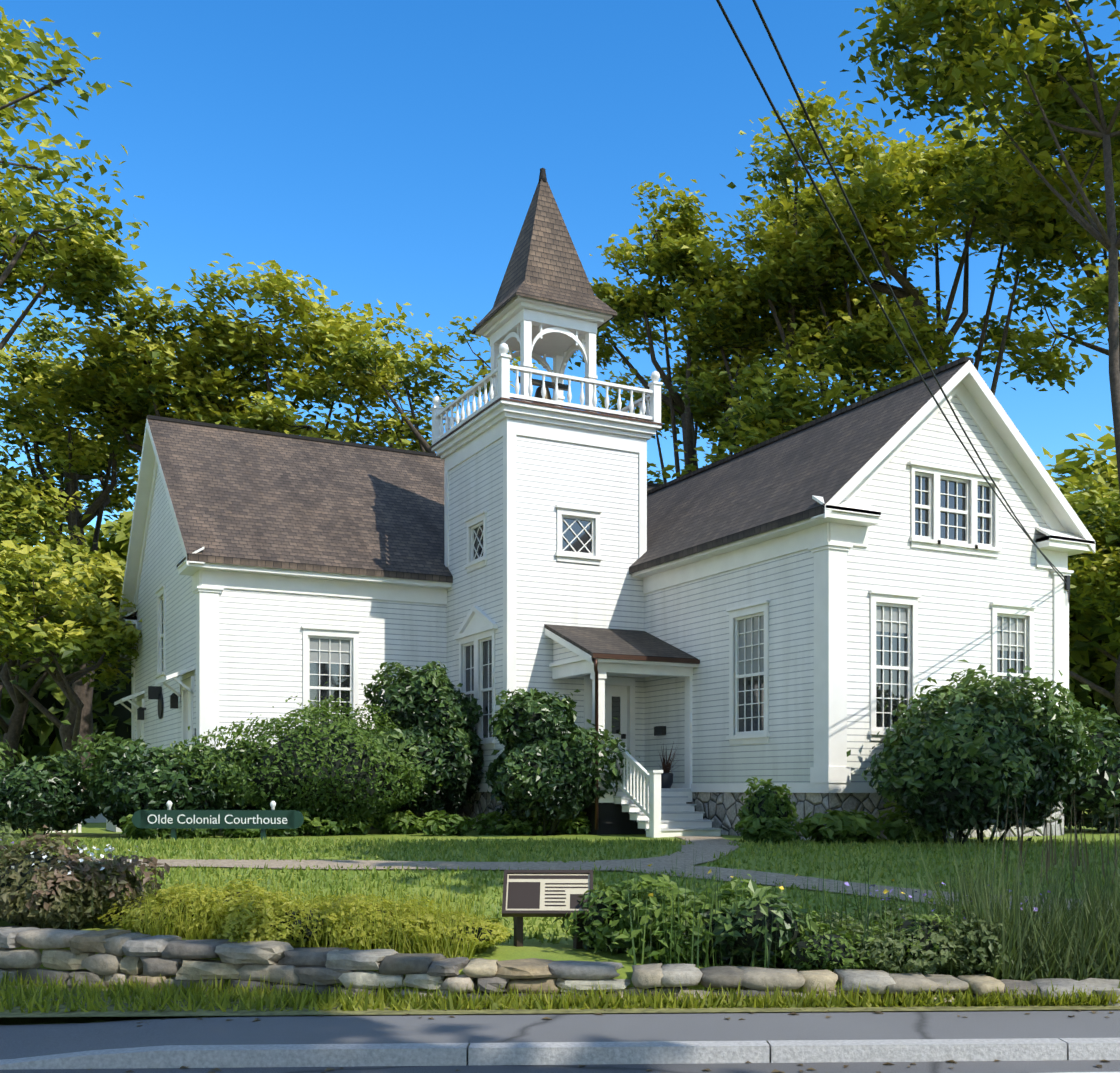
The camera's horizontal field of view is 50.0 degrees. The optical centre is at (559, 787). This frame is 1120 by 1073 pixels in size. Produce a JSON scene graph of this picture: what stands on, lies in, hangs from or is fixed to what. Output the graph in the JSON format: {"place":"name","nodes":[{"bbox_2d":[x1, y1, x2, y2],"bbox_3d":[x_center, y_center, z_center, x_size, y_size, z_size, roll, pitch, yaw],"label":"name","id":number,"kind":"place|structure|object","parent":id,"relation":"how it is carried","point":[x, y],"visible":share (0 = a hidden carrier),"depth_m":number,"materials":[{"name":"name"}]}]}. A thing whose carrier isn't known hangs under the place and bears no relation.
{"place":"outdoors","nodes":[
{"label":"outdoors","id":0,"kind":"place"},
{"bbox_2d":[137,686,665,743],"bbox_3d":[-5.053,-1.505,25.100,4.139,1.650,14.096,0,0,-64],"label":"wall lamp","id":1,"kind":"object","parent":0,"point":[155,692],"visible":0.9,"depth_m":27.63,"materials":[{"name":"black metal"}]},
{"bbox_2d":[489,687,581,749],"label":"bush","id":2,"kind":"object","parent":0,"point":[533,715],"visible":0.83,"depth_m":21.44,"materials":[{"name":"green plant"}]},
{"bbox_2d":[0,1010,1119,1059],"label":"sidewalk","id":3,"kind":"structure","parent":0,"point":[21,1041],"depth_m":7.82,"materials":[{"name":"concrete"}]},
{"bbox_2d":[88,1006,1118,1072],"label":"leaf litter","id":4,"kind":"object","parent":3,"relation":"on","point":[579,1065],"visible":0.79,"depth_m":7.29,"materials":[{"name":"brown plant"}]},
{"bbox_2d":[0,805,1119,1045],"bbox_3d":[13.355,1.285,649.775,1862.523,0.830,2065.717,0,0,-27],"label":"ground","id":5,"kind":"structure","parent":0,"point":[562,949],"depth_m":14.08,"materials":[{"name":"green plant"}]},
{"bbox_2d":[0,742,101,835],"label":"shrub","id":6,"kind":"object","parent":5,"relation":"on","point":[35,795],"visible":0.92,"depth_m":20.83,"materials":[{"name":"green plant"}]},
{"bbox_2d":[0,825,101,926],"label":"brown shrub","id":7,"kind":"object","parent":5,"relation":"on","point":[23,872],"visible":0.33,"depth_m":10.37,"materials":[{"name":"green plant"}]},
{"bbox_2d":[0,857,116,929],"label":"brown shrub","id":8,"kind":"object","parent":5,"relation":"on","point":[32,915],"visible":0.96,"depth_m":9.97,"materials":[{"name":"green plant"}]},
{"bbox_2d":[0,453,119,690],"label":"tree","id":9,"kind":"object","parent":5,"relation":"on","point":[42,510],"visible":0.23,"depth_m":36.74,"materials":[{"name":"green plant"}]},
{"bbox_2d":[0,493,130,772],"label":"tree","id":10,"kind":"object","parent":5,"relation":"on","point":[12,729],"visible":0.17,"depth_m":33.21,"materials":[{"name":"green plant"}]},
{"bbox_2d":[0,19,131,357],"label":"tree","id":11,"kind":"object","parent":5,"relation":"on","point":[26,103],"visible":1,"depth_m":15.67,"materials":[{"name":"green plant"}]},
{"bbox_2d":[0,511,132,774],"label":"thicket","id":12,"kind":"object","parent":5,"relation":"on","point":[40,736],"visible":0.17,"depth_m":49.38,"materials":[{"name":"green plant"}]},
{"bbox_2d":[0,445,138,741],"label":"tree","id":13,"kind":"object","parent":5,"relation":"on","point":[88,500],"visible":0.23,"depth_m":44.29,"materials":[{"name":"green plant"}]},
{"bbox_2d":[0,537,141,784],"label":"tree","id":14,"kind":"object","parent":5,"relation":"on","point":[42,602],"visible":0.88,"depth_m":28.75,"materials":[{"name":"green plant"}]},
{"bbox_2d":[0,6,150,373],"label":"tall tree","id":15,"kind":"object","parent":5,"relation":"on","point":[97,258],"visible":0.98,"depth_m":33.98,"materials":[{"name":"green plant"}]},
{"bbox_2d":[0,304,188,799],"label":"tree","id":16,"kind":"object","parent":5,"relation":"on","point":[71,448],"visible":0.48,"depth_m":41.38,"materials":[{"name":"green plant"}]},
{"bbox_2d":[36,853,169,927],"bbox_3d":[-3.976,0.900,10.544,1.257,0.680,0.853,0,0,-1],"label":"brown shrub","id":17,"kind":"object","parent":5,"relation":"on","point":[132,882],"visible":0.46,"depth_m":10.33,"materials":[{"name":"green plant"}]},
{"bbox_2d":[119,809,170,839],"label":"hosta","id":18,"kind":"object","parent":5,"relation":"on","point":[129,829],"visible":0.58,"depth_m":19.88,"materials":[{"name":"green plant"}]},
{"bbox_2d":[98,879,211,935],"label":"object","id":19,"kind":"object","parent":5,"relation":"on","point":[156,897],"visible":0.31,"depth_m":10.09,"materials":[{"name":"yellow plant"}]},
{"bbox_2d":[60,720,264,835],"bbox_3d":[-6.965,-0.067,21.315,2.720,2.267,2.746,0,0,42],"label":"shrub","id":20,"kind":"object","parent":5,"relation":"on","point":[134,781],"visible":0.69,"depth_m":20.68,"materials":[{"name":"green plant"}]},
{"bbox_2d":[24,281,320,477],"bbox_3d":[-12.544,-7.332,40.180,9.805,16.836,9.022,0,0,-27],"label":"tree","id":21,"kind":"object","parent":5,"relation":"on","point":[115,359],"visible":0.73,"depth_m":37.80,"materials":[{"name":"green plant"}]},
{"bbox_2d":[114,884,233,937],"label":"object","id":22,"kind":"object","parent":5,"relation":"on","point":[214,894],"visible":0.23,"depth_m":9.90,"materials":[{"name":"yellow plant"}]},
{"bbox_2d":[132,810,303,840],"bbox_3d":[-5.568,0.670,19.559,2.855,0.600,0.090,0,0,4],"label":"sign","id":23,"kind":"object","parent":5,"relation":"on","point":[295,819],"visible":0.94,"depth_m":19.51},
{"bbox_2d":[149,884,329,942],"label":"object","id":24,"kind":"object","parent":5,"relation":"on","point":[229,927],"visible":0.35,"depth_m":9.54,"materials":[{"name":"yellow plant"}]},
{"bbox_2d":[207,735,289,809],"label":"shrub","id":25,"kind":"object","parent":5,"relation":"on","point":[249,768],"visible":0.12,"depth_m":22.16,"materials":[{"name":"green plant"}]},
{"bbox_2d":[204,875,309,930],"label":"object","id":26,"kind":"object","parent":5,"relation":"on","point":[235,891],"visible":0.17,"depth_m":10.20,"materials":[{"name":"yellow plant"}]},
{"bbox_2d":[137,253,430,442],"bbox_3d":[-8.794,-7.810,39.592,8.682,17.789,8.576,0,0,26],"label":"tree","id":27,"kind":"object","parent":5,"relation":"on","point":[317,332],"visible":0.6,"depth_m":37.49,"materials":[{"name":"green plant"}]},
{"bbox_2d":[222,901,353,947],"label":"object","id":28,"kind":"object","parent":5,"relation":"on","point":[291,935],"visible":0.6,"depth_m":9.46,"materials":[{"name":"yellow plant"}]},
{"bbox_2d":[139,682,441,826],"bbox_3d":[-4.802,-0.381,22.324,5.292,3.174,3.742,0,0,-3],"label":"spirea shrub","id":29,"kind":"object","parent":5,"relation":"on","point":[310,770],"visible":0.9,"depth_m":21.44,"materials":[{"name":"green plant"}]},
{"bbox_2d":[128,855,497,959],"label":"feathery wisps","id":30,"kind":"object","parent":5,"relation":"on","point":[450,952],"visible":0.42,"depth_m":9.59,"materials":[{"name":"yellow plant"}]},
{"bbox_2d":[304,812,356,835],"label":"hosta","id":31,"kind":"object","parent":5,"relation":"on","point":[334,828],"visible":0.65,"depth_m":21.53,"materials":[{"name":"green plant"}]},
{"bbox_2d":[308,891,389,949],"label":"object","id":32,"kind":"object","parent":5,"relation":"on","point":[347,935],"visible":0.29,"depth_m":9.49,"materials":[{"name":"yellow plant"}]},
{"bbox_2d":[325,895,432,948],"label":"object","id":33,"kind":"object","parent":5,"relation":"on","point":[379,917],"visible":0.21,"depth_m":9.64,"materials":[{"name":"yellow plant"}]},
{"bbox_2d":[81,788,722,831],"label":"porch floor steps","id":34,"kind":"structure","parent":5,"relation":"on","point":[100,818],"depth_m":21.99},
{"bbox_2d":[373,810,430,833],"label":"hosta","id":35,"kind":"object","parent":5,"relation":"on","point":[404,820],"visible":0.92,"depth_m":22.26,"materials":[{"name":"green plant"}]},
{"bbox_2d":[372,897,455,952],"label":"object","id":36,"kind":"object","parent":5,"relation":"on","point":[426,916],"visible":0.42,"depth_m":9.40,"materials":[{"name":"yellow plant"}]},
{"bbox_2d":[361,721,486,830],"bbox_3d":[-2.608,-0.439,23.604,3.566,2.846,3.810,0,0,-27],"label":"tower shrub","id":37,"kind":"object","parent":5,"relation":"on","point":[450,762],"visible":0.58,"depth_m":23.08,"materials":[{"name":"green plant"}]},
{"bbox_2d":[361,660,483,738],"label":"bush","id":38,"kind":"object","parent":37,"relation":"on","point":[424,699],"visible":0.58,"depth_m":23.51,"materials":[{"name":"green plant"}]},
{"bbox_2d":[312,313,552,453],"bbox_3d":[-4.327,-6.835,38.820,8.233,15.823,7.861,0,0,-27],"label":"tree","id":39,"kind":"object","parent":5,"relation":"on","point":[408,429],"visible":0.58,"depth_m":37.43,"materials":[{"name":"green plant"}]},
{"bbox_2d":[414,810,475,835],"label":"hosta","id":40,"kind":"object","parent":5,"relation":"on","point":[435,827],"visible":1,"depth_m":21.47,"materials":[{"name":"green plant"}]},
{"bbox_2d":[410,911,512,952],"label":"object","id":41,"kind":"object","parent":5,"relation":"on","point":[494,932],"visible":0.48,"depth_m":9.54,"materials":[{"name":"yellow plant"}]},
{"bbox_2d":[471,810,521,834],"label":"hosta","id":42,"kind":"object","parent":5,"relation":"on","point":[491,821],"visible":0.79,"depth_m":21.84,"materials":[{"name":"green plant"}]},
{"bbox_2d":[502,813,558,834],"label":"hosta","id":43,"kind":"object","parent":5,"relation":"on","point":[529,825],"visible":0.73,"depth_m":21.78,"materials":[{"name":"green plant"}]},
{"bbox_2d":[502,870,592,948],"bbox_3d":[-0.100,1.072,10.069,0.756,0.743,0.342,0,0,1],"label":"information sign stand","id":44,"kind":"object","parent":5,"relation":"on","point":[518,915],"visible":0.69,"depth_m":10.06,"materials":[{"name":"black metal"}]},
{"bbox_2d":[506,874,589,909],"bbox_3d":[-0.100,0.881,10.063,0.697,0.293,0.264,0,0,1],"label":"information panel","id":45,"kind":"object","parent":44,"relation":"in","point":[567,892],"visible":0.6,"depth_m":10.09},
{"bbox_2d":[507,875,587,908],"bbox_3d":[-0.100,0.875,10.066,0.672,0.259,0.233,0,0,1],"label":"wayside print","id":46,"kind":"object","parent":45,"relation":"attached to","point":[523,895],"visible":0.98,"depth_m":10.06},
{"bbox_2d":[0,925,1119,1005],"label":"stone wall","id":47,"kind":"structure","parent":5,"relation":"on","point":[153,958],"depth_m":8.86,"materials":[{"name":"grey stone"}]},
{"bbox_2d":[0,835,1119,943],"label":"lawn tufts","id":48,"kind":"object","parent":5,"relation":"on","point":[359,845],"visible":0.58,"depth_m":15.80,"materials":[{"name":"green plant"}]},
{"bbox_2d":[0,983,1119,1016],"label":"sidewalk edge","id":49,"kind":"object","parent":5,"relation":"on","point":[111,1012],"visible":0.44,"depth_m":8.39,"materials":[{"name":"green plant"}]},
{"bbox_2d":[0,969,1119,1016],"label":"verge weeds","id":50,"kind":"object","parent":49,"relation":"on","point":[268,998],"visible":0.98,"depth_m":8.54,"materials":[{"name":"green plant"}]},
{"bbox_2d":[485,717,645,835],"bbox_3d":[-0.023,-0.155,22.083,3.050,2.276,2.615,0,0,-27],"label":"bush","id":51,"kind":"object","parent":5,"relation":"on","point":[553,779],"visible":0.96,"depth_m":21.23,"materials":[{"name":"green plant"}]},
{"bbox_2d":[562,878,636,950],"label":"bed perennial","id":52,"kind":"object","parent":5,"relation":"on","point":[598,903],"visible":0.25,"depth_m":9.93,"materials":[{"name":"green plant"}]},
{"bbox_2d":[114,295,1094,837],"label":"building trim","id":53,"kind":"structure","parent":5,"relation":"on","point":[528,329],"depth_m":22.92,"materials":[{"name":"white wood"}]},
{"bbox_2d":[146,415,661,582],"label":"building roof","id":54,"kind":"structure","parent":53,"relation":"on","point":[250,497],"depth_m":26.43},
{"bbox_2d":[471,168,616,335],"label":"steeple roof","id":55,"kind":"structure","parent":53,"relation":"on","point":[545,264],"depth_m":24.65,"materials":[{"name":"brown wood"}]},
{"bbox_2d":[430,397,699,829],"bbox_3d":[0.037,-3.298,24.355,3.590,8.135,5.460,0,0,-27],"label":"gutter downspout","id":56,"kind":"object","parent":53,"relation":"attached to","point":[643,658],"visible":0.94,"depth_m":22.23,"materials":[{"name":"white"}]},
{"bbox_2d":[162,476,1022,738],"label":"window","id":57,"kind":"structure","parent":53,"relation":"in","point":[570,536],"depth_m":21.19,"materials":[{"name":"glass"}]},
{"bbox_2d":[557,802,691,834],"bbox_3d":[1.199,0.575,23.181,2.050,0.590,1.730,0,0,-27],"label":"porch underside","id":58,"kind":"object","parent":53,"relation":"attached to","point":[613,819],"visible":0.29,"depth_m":22.12,"materials":[{"name":"black"}]},
{"bbox_2d":[310,606,1022,673],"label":"window","id":59,"kind":"structure","parent":53,"relation":"attached to","point":[334,646],"depth_m":21.31,"materials":[{"name":"grey wood"}]},
{"bbox_2d":[544,356,1088,658],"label":"wing roof","id":60,"kind":"structure","parent":53,"relation":"on","point":[780,480],"depth_m":22.44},
{"bbox_2d":[716,0,1069,602],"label":"service wires","id":61,"kind":"object","parent":53,"relation":"attached to","point":[1067,582],"visible":0.96,"depth_m":10.60,"materials":[{"name":"black"}]},
{"bbox_2d":[553,889,663,954],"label":"bed perennial","id":62,"kind":"object","parent":5,"relation":"on","point":[598,943],"visible":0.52,"depth_m":9.67,"materials":[{"name":"green plant"}]},
{"bbox_2d":[211,792,1063,840],"bbox_3d":[-1.105,0.715,26.928,13.610,1.310,18.450,0,0,-27],"label":"stone foundation","id":63,"kind":"object","parent":5,"relation":"on","point":[721,809],"depth_m":21.62,"materials":[{"name":"grey stone"}]},
{"bbox_2d":[135,396,1052,787],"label":"exterior wall","id":64,"kind":"structure","parent":63,"relation":"on","point":[259,654],"depth_m":23.34,"materials":[{"name":"white wood"}]},
{"bbox_2d":[592,874,703,953],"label":"bed perennial","id":65,"kind":"object","parent":5,"relation":"on","point":[624,919],"visible":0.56,"depth_m":9.68,"materials":[{"name":"green plant"}]},
{"bbox_2d":[613,912,716,964],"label":"bed perennial","id":66,"kind":"object","parent":5,"relation":"on","point":[658,955],"visible":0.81,"depth_m":9.35,"materials":[{"name":"green plant"}]},
{"bbox_2d":[640,892,722,957],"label":"bed perennial","id":67,"kind":"object","parent":5,"relation":"on","point":[701,898],"visible":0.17,"depth_m":9.62,"materials":[{"name":"green plant"}]},
{"bbox_2d":[568,172,817,482],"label":"tree","id":68,"kind":"object","parent":5,"relation":"on","point":[669,257],"visible":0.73,"depth_m":42.60,"materials":[{"name":"green plant"}]},
{"bbox_2d":[666,898,751,963],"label":"bed perennial","id":69,"kind":"object","parent":5,"relation":"on","point":[724,920],"visible":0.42,"depth_m":9.44,"materials":[{"name":"green plant"}]},
{"bbox_2d":[692,874,782,909],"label":"bed perennial","id":70,"kind":"object","parent":5,"relation":"on","point":[726,892],"visible":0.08,"depth_m":9.95,"materials":[{"name":"green plant"}]},
{"bbox_2d":[647,350,828,483],"bbox_3d":[5.808,-6.658,41.601,8.119,15.476,9.854,0,0,-27],"label":"tree","id":71,"kind":"object","parent":5,"relation":"on","point":[724,434],"depth_m":39.48,"materials":[{"name":"green plant"}]},
{"bbox_2d":[737,777,798,832],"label":"bush","id":72,"kind":"object","parent":5,"relation":"on","point":[773,801],"visible":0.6,"depth_m":18.94,"materials":[{"name":"green plant"}]},
{"bbox_2d":[723,879,820,967],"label":"bed perennial","id":73,"kind":"object","parent":5,"relation":"on","point":[787,930],"visible":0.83,"depth_m":9.30,"materials":[{"name":"green plant"}]},
{"bbox_2d":[734,815,823,843],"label":"hosta","id":74,"kind":"object","parent":5,"relation":"on","point":[749,827],"visible":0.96,"depth_m":18.41,"materials":[{"name":"green plant"}]},
{"bbox_2d":[644,81,941,446],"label":"tree","id":75,"kind":"object","parent":5,"relation":"on","point":[735,290],"visible":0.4,"depth_m":40.24,"materials":[{"name":"green plant"}]},
{"bbox_2d":[624,843,999,978],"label":"perennial stalks","id":76,"kind":"object","parent":5,"relation":"on","point":[706,960],"visible":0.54,"depth_m":9.37,"materials":[{"name":"green plant"}]},
{"bbox_2d":[771,922,884,971],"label":"bed perennial","id":77,"kind":"object","parent":5,"relation":"on","point":[826,951],"visible":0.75,"depth_m":9.12,"materials":[{"name":"green plant"}]},
{"bbox_2d":[796,809,884,843],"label":"hosta","id":78,"kind":"object","parent":5,"relation":"on","point":[845,826],"visible":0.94,"depth_m":18.33,"materials":[{"name":"green plant"}]},
{"bbox_2d":[714,286,971,452],"bbox_3d":[9.273,-7.432,38.603,10.172,17.047,9.829,0,0,-27],"label":"tree","id":79,"kind":"object","parent":5,"relation":"on","point":[864,349],"visible":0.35,"depth_m":36.98,"materials":[{"name":"green plant"}]},
{"bbox_2d":[825,916,904,972],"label":"bed perennial","id":80,"kind":"object","parent":5,"relation":"on","point":[897,955],"visible":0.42,"depth_m":9.15,"materials":[{"name":"green plant"}]},
{"bbox_2d":[850,894,916,940],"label":"bed perennial","id":81,"kind":"object","parent":5,"relation":"on","point":[877,916],"visible":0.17,"depth_m":9.82,"materials":[{"name":"green plant"}]},
{"bbox_2d":[854,923,961,974],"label":"bed perennial","id":82,"kind":"object","parent":5,"relation":"on","point":[917,965],"visible":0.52,"depth_m":9.01,"materials":[{"name":"green plant"}]},
{"bbox_2d":[715,92,1106,403],"bbox_3d":[11.539,-11.240,39.875,11.357,24.655,11.496,0,0,-27],"label":"tree","id":83,"kind":"object","parent":5,"relation":"on","point":[880,196],"visible":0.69,"depth_m":38.38,"materials":[{"name":"green plant"}]},
{"bbox_2d":[877,800,953,844],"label":"hosta","id":84,"kind":"object","parent":5,"relation":"on","point":[898,829],"visible":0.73,"depth_m":18.24,"materials":[{"name":"green plant"}]},
{"bbox_2d":[886,911,973,973],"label":"bed perennial","id":85,"kind":"object","parent":5,"relation":"on","point":[901,927],"visible":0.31,"depth_m":9.32,"materials":[{"name":"green plant"}]},
{"bbox_2d":[906,920,1000,975],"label":"bed perennial","id":86,"kind":"object","parent":5,"relation":"on","point":[946,967],"visible":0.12,"depth_m":9.26,"materials":[{"name":"green plant"}]},
{"bbox_2d":[877,708,1035,844],"bbox_3d":[6.013,-0.136,18.118,2.265,2.137,2.116,0,0,24],"label":"bush","id":87,"kind":"object","parent":5,"relation":"on","point":[970,802],"visible":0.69,"depth_m":17.46,"materials":[{"name":"green plant"}]},
{"bbox_2d":[926,906,1019,976],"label":"bed perennial","id":88,"kind":"object","parent":5,"relation":"on","point":[989,938],"visible":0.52,"depth_m":9.14,"materials":[{"name":"green plant"}]},
{"bbox_2d":[846,665,1109,843],"bbox_3d":[6.337,-0.375,18.763,4.606,2.922,3.302,0,0,-27],"label":"bush","id":89,"kind":"object","parent":5,"relation":"on","point":[1060,774],"visible":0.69,"depth_m":17.84,"materials":[{"name":"green plant"}]},
{"bbox_2d":[838,0,1119,493],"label":"tree","id":90,"kind":"object","parent":5,"relation":"on","point":[1072,104],"visible":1,"depth_m":30.42,"materials":[{"name":"green plant"}]},
{"bbox_2d":[880,783,1119,980],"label":"spiky grass","id":91,"kind":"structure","parent":5,"relation":"on","point":[1084,944],"depth_m":9.28,"materials":[{"name":"green plant"}]},
{"bbox_2d":[937,659,1091,751],"bbox_3d":[7.088,-0.890,19.358,2.383,2.344,2.418,0,0,-27],"label":"bush","id":92,"kind":"object","parent":5,"relation":"on","point":[967,679],"visible":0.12,"depth_m":18.70,"materials":[{"name":"green plant"}]},
{"bbox_2d":[933,57,1119,393],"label":"tree","id":93,"kind":"object","parent":5,"relation":"on","point":[1093,293],"visible":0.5,"depth_m":37.83,"materials":[{"name":"green plant"}]},
{"bbox_2d":[1002,785,1119,885],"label":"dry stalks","id":94,"kind":"object","parent":5,"relation":"on","point":[1047,860],"visible":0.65,"depth_m":14.95,"materials":[{"name":"green plant"}]},
{"bbox_2d":[1037,456,1119,680],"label":"tree","id":95,"kind":"object","parent":5,"relation":"on","point":[1099,625],"visible":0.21,"depth_m":45.62,"materials":[{"name":"green plant"}]},
{"bbox_2d":[1042,424,1117,570],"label":"tree","id":96,"kind":"object","parent":5,"relation":"on","point":[1102,468],"visible":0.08,"depth_m":55.85,"materials":[{"name":"green plant"}]},
{"bbox_2d":[1063,482,1119,715],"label":"tree","id":97,"kind":"object","parent":5,"relation":"on","point":[1102,572],"visible":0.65,"depth_m":36.33,"materials":[{"name":"green plant"}]},
{"bbox_2d":[1064,696,1119,832],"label":"shrub","id":98,"kind":"object","parent":5,"relation":"on","point":[1103,782],"visible":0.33,"depth_m":22.70,"materials":[{"name":"green plant"}]},
{"bbox_2d":[1069,612,1119,732],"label":"thicket","id":99,"kind":"object","parent":5,"relation":"on","point":[1100,669],"visible":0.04,"depth_m":48.22,"materials":[{"name":"green plant"}]},
{"bbox_2d":[0,1060,1119,1072],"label":"road","id":100,"kind":"structure","parent":0,"point":[1050,1066],"depth_m":7.13,"materials":[{"name":"grey asphalt"}]},
{"bbox_2d":[0,1038,1119,1069],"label":"kerb","id":101,"kind":"structure","parent":100,"relation":"on","point":[528,1053],"depth_m":7.25,"materials":[{"name":"concrete"}]},
{"bbox_2d":[0,0,1119,546],"label":"sky","id":102,"kind":"structure","parent":0,"point":[390,152],"materials":[{"name":"blue"}]},
{"bbox_2d":[9,836,1112,912],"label":"garden path","id":103,"kind":"structure","parent":0,"point":[706,847],"depth_m":14.92,"materials":[{"name":"concrete"}]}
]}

